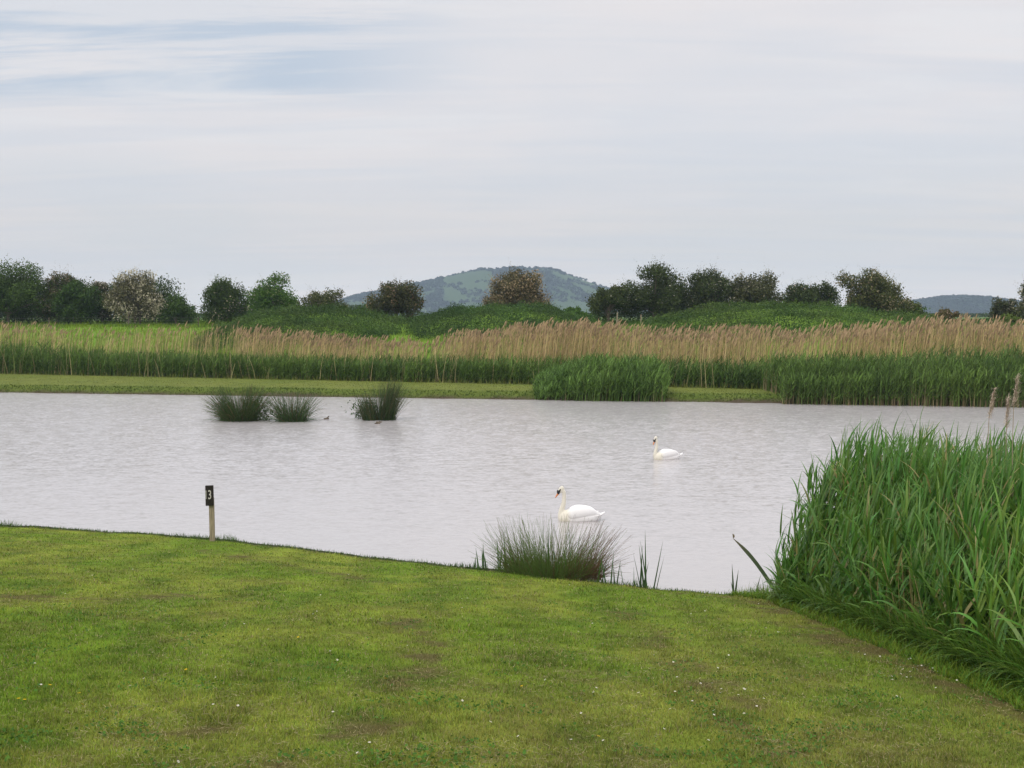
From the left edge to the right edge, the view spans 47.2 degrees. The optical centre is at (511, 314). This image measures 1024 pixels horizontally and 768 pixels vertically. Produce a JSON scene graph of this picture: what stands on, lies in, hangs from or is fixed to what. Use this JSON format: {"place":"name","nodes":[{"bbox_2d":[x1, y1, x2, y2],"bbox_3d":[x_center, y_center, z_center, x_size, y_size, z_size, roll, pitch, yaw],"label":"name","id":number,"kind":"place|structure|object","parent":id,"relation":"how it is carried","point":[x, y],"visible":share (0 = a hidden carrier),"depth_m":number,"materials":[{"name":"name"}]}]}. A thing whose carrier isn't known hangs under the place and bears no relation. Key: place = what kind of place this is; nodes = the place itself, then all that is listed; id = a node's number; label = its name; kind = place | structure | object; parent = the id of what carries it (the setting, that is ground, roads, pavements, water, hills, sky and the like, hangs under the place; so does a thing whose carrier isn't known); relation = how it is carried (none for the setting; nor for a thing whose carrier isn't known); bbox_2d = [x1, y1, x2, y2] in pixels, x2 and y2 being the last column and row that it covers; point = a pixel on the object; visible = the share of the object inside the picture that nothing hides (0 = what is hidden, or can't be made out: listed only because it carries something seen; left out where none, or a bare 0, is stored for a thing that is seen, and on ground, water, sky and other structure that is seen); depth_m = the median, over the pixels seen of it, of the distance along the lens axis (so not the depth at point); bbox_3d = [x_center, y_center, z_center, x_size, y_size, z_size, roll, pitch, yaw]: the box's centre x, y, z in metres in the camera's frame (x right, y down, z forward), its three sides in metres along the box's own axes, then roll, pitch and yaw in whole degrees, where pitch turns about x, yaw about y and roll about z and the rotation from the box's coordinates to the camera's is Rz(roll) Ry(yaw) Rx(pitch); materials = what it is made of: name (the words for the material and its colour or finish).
{"place":"outdoors","nodes":[
{"label":"outdoors","id":0,"kind":"place"},
{"bbox_2d":[342,267,646,312],"bbox_3d":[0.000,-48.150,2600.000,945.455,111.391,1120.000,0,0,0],"label":"hill","id":1,"kind":"structure","parent":0,"point":[468,279],"depth_m":2263.80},
{"bbox_2d":[338,265,671,313],"bbox_3d":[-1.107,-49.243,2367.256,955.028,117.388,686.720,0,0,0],"label":"hill woodland","id":2,"kind":"object","parent":1,"relation":"on","point":[435,295],"visible":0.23,"depth_m":2301.08,"materials":[{"name":"green plant"}]},
{"bbox_2d":[0,392,1023,593],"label":"water","id":3,"kind":"structure","parent":0,"point":[441,481],"depth_m":35.16,"materials":[{"name":"grey liquid"}]},
{"bbox_2d":[199,384,275,421],"bbox_3d":[-12.043,4.149,51.929,3.765,2.232,3.272,0,0,0],"label":"rush clump","id":4,"kind":"object","parent":3,"relation":"in","point":[226,410],"visible":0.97,"depth_m":51.65,"materials":[{"name":"plant"}]},
{"bbox_2d":[256,392,276,419],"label":"water weed","id":5,"kind":"object","parent":3,"relation":"on","point":[265,409],"visible":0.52,"depth_m":52.47,"materials":[{"name":"green plant"}]},
{"bbox_2d":[258,389,323,423],"bbox_3d":[-9.656,4.022,51.695,3.066,1.638,2.823,0,0,-19],"label":"rush clump","id":6,"kind":"object","parent":3,"relation":"in","point":[295,413],"visible":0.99,"depth_m":51.46,"materials":[{"name":"plant"}]},
{"bbox_2d":[341,390,376,418],"bbox_3d":[-6.662,4.084,52.993,2.065,1.320,1.046,0,0,15],"label":"water weed","id":7,"kind":"object","parent":3,"relation":"on","point":[357,413],"visible":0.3,"depth_m":53.02,"materials":[{"name":"green plant"}]},
{"bbox_2d":[350,379,422,420],"bbox_3d":[-5.705,3.791,52.313,2.676,1.885,2.731,0,0,36],"label":"rush clump","id":8,"kind":"object","parent":3,"relation":"on","point":[389,409],"visible":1,"depth_m":52.10,"materials":[{"name":"plant"}]},
{"bbox_2d":[555,486,604,521],"bbox_3d":[1.555,4.363,26.787,1.148,0.906,0.482,0,0,-2],"label":"swan","id":9,"kind":"object","parent":3,"relation":"on","point":[586,512],"visible":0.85,"depth_m":26.63,"materials":[{"name":"white"}]},
{"bbox_2d":[653,436,682,459],"bbox_3d":[5.070,4.374,38.157,1.060,0.875,0.463,0,0,-17],"label":"swan","id":10,"kind":"object","parent":3,"relation":"on","point":[666,454],"visible":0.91,"depth_m":37.98,"materials":[{"name":"white"}]},
{"bbox_2d":[755,341,1023,407],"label":"reed bed","id":11,"kind":"object","parent":3,"relation":"in","point":[964,379],"visible":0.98,"depth_m":61.20,"materials":[{"name":"green plant"}]},
{"bbox_2d":[0,525,1023,767],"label":"lawn","id":12,"kind":"structure","parent":0,"point":[405,610],"depth_m":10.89,"materials":[{"name":"green plant"}]},
{"bbox_2d":[205,485,214,540],"bbox_3d":[-5.921,3.945,23.023,0.155,1.198,0.116,-1,0,-6],"label":"number post","id":13,"kind":"object","parent":12,"relation":"on","point":[209,495],"visible":0.98,"depth_m":23.01,"materials":[{"name":"brown wood"}]},
{"bbox_2d":[474,549,486,568],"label":"iris shoots","id":14,"kind":"object","parent":12,"relation":"on","point":[483,561],"visible":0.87,"depth_m":20.66,"materials":[{"name":"green plant"}]},
{"bbox_2d":[476,533,518,569],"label":"iris shoots","id":15,"kind":"object","parent":12,"relation":"on","point":[497,556],"visible":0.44,"depth_m":20.48,"materials":[{"name":"green plant"}]},
{"bbox_2d":[521,525,570,574],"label":"iris shoots","id":16,"kind":"object","parent":12,"relation":"on","point":[553,549],"visible":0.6,"depth_m":20.01,"materials":[{"name":"green plant"}]},
{"bbox_2d":[469,514,633,581],"bbox_3d":[0.653,4.179,20.049,2.984,1.546,2.516,0,0,0],"label":"rush clump","id":17,"kind":"object","parent":12,"relation":"on","point":[537,565],"visible":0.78,"depth_m":19.83,"materials":[{"name":"grass"}]},
{"bbox_2d":[556,548,602,578],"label":"iris shoots","id":18,"kind":"object","parent":12,"relation":"on","point":[577,568],"visible":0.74,"depth_m":19.68,"materials":[{"name":"green plant"}]},
{"bbox_2d":[600,554,623,584],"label":"iris shoots","id":19,"kind":"object","parent":12,"relation":"on","point":[604,578],"visible":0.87,"depth_m":19.45,"materials":[{"name":"green plant"}]},
{"bbox_2d":[633,540,647,587],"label":"iris shoots","id":20,"kind":"object","parent":12,"relation":"on","point":[643,580],"visible":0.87,"depth_m":19.15,"materials":[{"name":"green plant"}]},
{"bbox_2d":[653,543,662,587],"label":"iris shoots","id":21,"kind":"object","parent":12,"relation":"on","point":[657,571],"visible":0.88,"depth_m":19.03,"materials":[{"name":"green plant"}]},
{"bbox_2d":[731,568,737,591],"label":"iris shoots","id":22,"kind":"object","parent":12,"relation":"on","point":[732,583],"visible":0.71,"depth_m":18.61,"materials":[{"name":"green plant"}]},
{"bbox_2d":[732,534,773,590],"bbox_3d":[3.845,3.950,18.477,0.794,1.025,0.008,0,0,-12],"label":"slanting leaf","id":23,"kind":"object","parent":12,"relation":"on","point":[752,558],"visible":0.82,"depth_m":18.48,"materials":[{"name":"green plant"}]},
{"bbox_2d":[756,402,1023,695],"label":"reed bed","id":24,"kind":"object","parent":12,"relation":"on","point":[921,543],"visible":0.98,"depth_m":13.53,"materials":[{"name":"green plant"}]},
{"bbox_2d":[987,387,996,461],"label":"dry reed stalk","id":25,"kind":"object","parent":24,"relation":"in","point":[991,407],"visible":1,"depth_m":13.20,"materials":[{"name":"plant"}]},
{"bbox_2d":[1003,396,1011,442],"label":"dry reed stalk","id":26,"kind":"object","parent":24,"relation":"in","point":[1006,412],"visible":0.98,"depth_m":13.10,"materials":[{"name":"plant"}]},
{"bbox_2d":[1010,376,1021,496],"bbox_3d":[5.582,2.185,12.990,0.173,3.115,0.176,0,0,38],"label":"dry reed stalk","id":27,"kind":"object","parent":12,"relation":"on","point":[1015,391],"visible":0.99,"depth_m":13.00,"materials":[{"name":"plant"}]},
{"bbox_2d":[0,309,1023,406],"bbox_3d":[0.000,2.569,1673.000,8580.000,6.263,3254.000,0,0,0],"label":"meadow","id":28,"kind":"structure","parent":0,"point":[65,378],"depth_m":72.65,"materials":[{"name":"green plant"}]},
{"bbox_2d":[0,255,52,324],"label":"hedgerow tree","id":29,"kind":"object","parent":28,"relation":"on","point":[30,279],"visible":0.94,"depth_m":129.33,"materials":[{"name":"green plant"}]},
{"bbox_2d":[30,265,77,321],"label":"hedgerow tree","id":30,"kind":"object","parent":28,"relation":"on","point":[57,282],"visible":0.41,"depth_m":130.43,"materials":[{"name":"green plant"}]},
{"bbox_2d":[50,277,105,324],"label":"hedgerow tree","id":31,"kind":"object","parent":28,"relation":"on","point":[73,299],"visible":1,"depth_m":127.13,"materials":[{"name":"green plant"}]},
{"bbox_2d":[86,276,112,321],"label":"hawthorn tree","id":32,"kind":"object","parent":28,"relation":"on","point":[104,289],"visible":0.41,"depth_m":129.73,"materials":[{"name":"green plant"}]},
{"bbox_2d":[0,312,198,326],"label":"wire fence","id":33,"kind":"object","parent":28,"relation":"on","point":[115,323],"visible":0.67,"depth_m":120.94,"materials":[{"name":"green metal"}]},
{"bbox_2d":[95,265,167,324],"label":"hawthorn tree","id":34,"kind":"object","parent":28,"relation":"on","point":[127,296],"visible":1,"depth_m":125.37,"materials":[{"name":"beige plant"}]},
{"bbox_2d":[144,292,165,319],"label":"hedgerow tree","id":35,"kind":"object","parent":28,"relation":"on","point":[158,308],"visible":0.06,"depth_m":131.72,"materials":[{"name":"green plant"}]},
{"bbox_2d":[150,286,200,323],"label":"hedgerow bush","id":36,"kind":"object","parent":28,"relation":"on","point":[176,308],"visible":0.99,"depth_m":126.54,"materials":[{"name":"green plant"}]},
{"bbox_2d":[199,272,248,323],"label":"hedgerow tree","id":37,"kind":"object","parent":28,"relation":"on","point":[224,292],"visible":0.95,"depth_m":125.11,"materials":[{"name":"green plant"}]},
{"bbox_2d":[243,271,298,312],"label":"round tree","id":38,"kind":"object","parent":28,"relation":"on","point":[266,293],"visible":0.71,"depth_m":123.19,"materials":[{"name":"green plant"}]},
{"bbox_2d":[191,300,405,350],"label":"bramble thicket","id":39,"kind":"object","parent":28,"relation":"on","point":[374,316],"visible":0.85,"depth_m":104.03,"materials":[{"name":"green plant"}]},
{"bbox_2d":[296,283,348,308],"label":"hedgerow bush","id":40,"kind":"object","parent":28,"relation":"on","point":[314,298],"visible":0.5,"depth_m":124.42,"materials":[{"name":"green plant"}]},
{"bbox_2d":[362,277,426,319],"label":"hawthorn tree","id":41,"kind":"object","parent":28,"relation":"on","point":[400,297],"visible":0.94,"depth_m":118.91,"materials":[{"name":"green plant"}]},
{"bbox_2d":[388,299,596,340],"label":"bramble thicket","id":42,"kind":"object","parent":28,"relation":"on","point":[462,311],"visible":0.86,"depth_m":105.00,"materials":[{"name":"green plant"}]},
{"bbox_2d":[0,337,991,388],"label":"green reed belt","id":43,"kind":"object","parent":28,"relation":"on","point":[735,376],"visible":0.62,"depth_m":76.67,"materials":[{"name":"green plant"}]},
{"bbox_2d":[0,273,1022,323],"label":"hedge undergrowth","id":44,"kind":"object","parent":28,"relation":"on","point":[159,286],"visible":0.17,"depth_m":129.75,"materials":[{"name":"green plant"}]},
{"bbox_2d":[0,312,1023,386],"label":"dry reed belt","id":45,"kind":"object","parent":28,"relation":"on","point":[986,332],"visible":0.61,"depth_m":75.27,"materials":[{"name":"plant"}]},
{"bbox_2d":[1,304,1022,316],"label":"distant hedgerow","id":46,"kind":"object","parent":28,"relation":"on","point":[970,314],"visible":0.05,"depth_m":414.71,"materials":[{"name":"green plant"}]},
{"bbox_2d":[482,261,554,310],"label":"hawthorn tree","id":47,"kind":"object","parent":28,"relation":"on","point":[512,287],"visible":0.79,"depth_m":118.92,"materials":[{"name":"brown plant"}]},
{"bbox_2d":[565,304,588,316],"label":"hedgerow bush","id":48,"kind":"object","parent":28,"relation":"on","point":[578,310],"visible":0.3,"depth_m":123.83,"materials":[{"name":"green plant"}]},
{"bbox_2d":[528,348,672,401],"bbox_3d":[4.840,3.331,65.373,8.571,3.079,4.495,0,0,11],"label":"reed clump","id":49,"kind":"object","parent":28,"relation":"on","point":[628,377],"visible":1,"depth_m":64.16,"materials":[{"name":"green plant"}]},
{"bbox_2d":[580,277,634,321],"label":"hedgerow tree","id":50,"kind":"object","parent":28,"relation":"on","point":[609,300],"visible":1,"depth_m":117.51,"materials":[{"name":"green plant"}]},
{"bbox_2d":[620,256,696,318],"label":"hedgerow tree","id":51,"kind":"object","parent":28,"relation":"on","point":[665,299],"visible":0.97,"depth_m":118.06,"materials":[{"name":"green plant"}]},
{"bbox_2d":[682,256,743,311],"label":"hedgerow tree","id":52,"kind":"object","parent":28,"relation":"on","point":[705,287],"visible":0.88,"depth_m":118.27,"materials":[{"name":"green plant"}]},
{"bbox_2d":[721,265,785,305],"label":"hawthorn tree","id":53,"kind":"object","parent":28,"relation":"on","point":[749,290],"visible":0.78,"depth_m":117.28,"materials":[{"name":"green plant"}]},
{"bbox_2d":[643,296,955,345],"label":"bramble thicket","id":54,"kind":"object","parent":28,"relation":"on","point":[835,312],"visible":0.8,"depth_m":99.97,"materials":[{"name":"green plant"}]},
{"bbox_2d":[778,277,841,306],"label":"hedgerow tree","id":55,"kind":"object","parent":28,"relation":"on","point":[801,292],"visible":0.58,"depth_m":116.50,"materials":[{"name":"green plant"}]},
{"bbox_2d":[828,265,914,313],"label":"hawthorn tree","id":56,"kind":"object","parent":28,"relation":"on","point":[871,290],"visible":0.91,"depth_m":113.27,"materials":[{"name":"green plant"}]},
{"bbox_2d":[901,296,929,315],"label":"hedgerow bush","id":57,"kind":"object","parent":28,"relation":"on","point":[915,305],"visible":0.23,"depth_m":115.69,"materials":[{"name":"green plant"}]},
{"bbox_2d":[931,306,960,321],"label":"hedgerow bush","id":58,"kind":"object","parent":28,"relation":"on","point":[948,314],"visible":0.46,"depth_m":113.09,"materials":[{"name":"green plant"}]},
{"bbox_2d":[983,296,1019,323],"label":"hedgerow tree","id":59,"kind":"object","parent":28,"relation":"on","point":[1000,307],"visible":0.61,"depth_m":117.55,"materials":[{"name":"green plant"}]},
{"bbox_2d":[996,312,1023,324],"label":"hedgerow bush","id":60,"kind":"object","parent":28,"relation":"on","point":[1008,317],"visible":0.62,"depth_m":111.85,"materials":[{"name":"green plant"}]},
{"bbox_2d":[1009,280,1023,318],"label":"hawthorn tree","id":61,"kind":"object","parent":28,"relation":"on","point":[1020,308],"visible":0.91,"depth_m":116.52,"materials":[{"name":"green plant"}]},
{"bbox_2d":[0,519,1023,713],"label":"fringe grass","id":62,"kind":"structure","parent":0,"point":[978,681],"depth_m":13.18,"materials":[{"name":"green plant"}]},
{"bbox_2d":[0,0,1023,314],"label":"sky","id":63,"kind":"structure","parent":0,"point":[352,146],"materials":[{"name":"white"}]},
{"bbox_2d":[920,298,992,310],"bbox_3d":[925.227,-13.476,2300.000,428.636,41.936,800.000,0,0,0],"label":"hill","id":64,"kind":"structure","parent":0,"point":[966,307],"depth_m":2110.90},
{"bbox_2d":[913,294,1021,313],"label":"ridge woodland","id":65,"kind":"object","parent":64,"relation":"on","point":[933,302],"visible":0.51,"depth_m":2124.76,"materials":[{"name":"green plant"}]}
]}

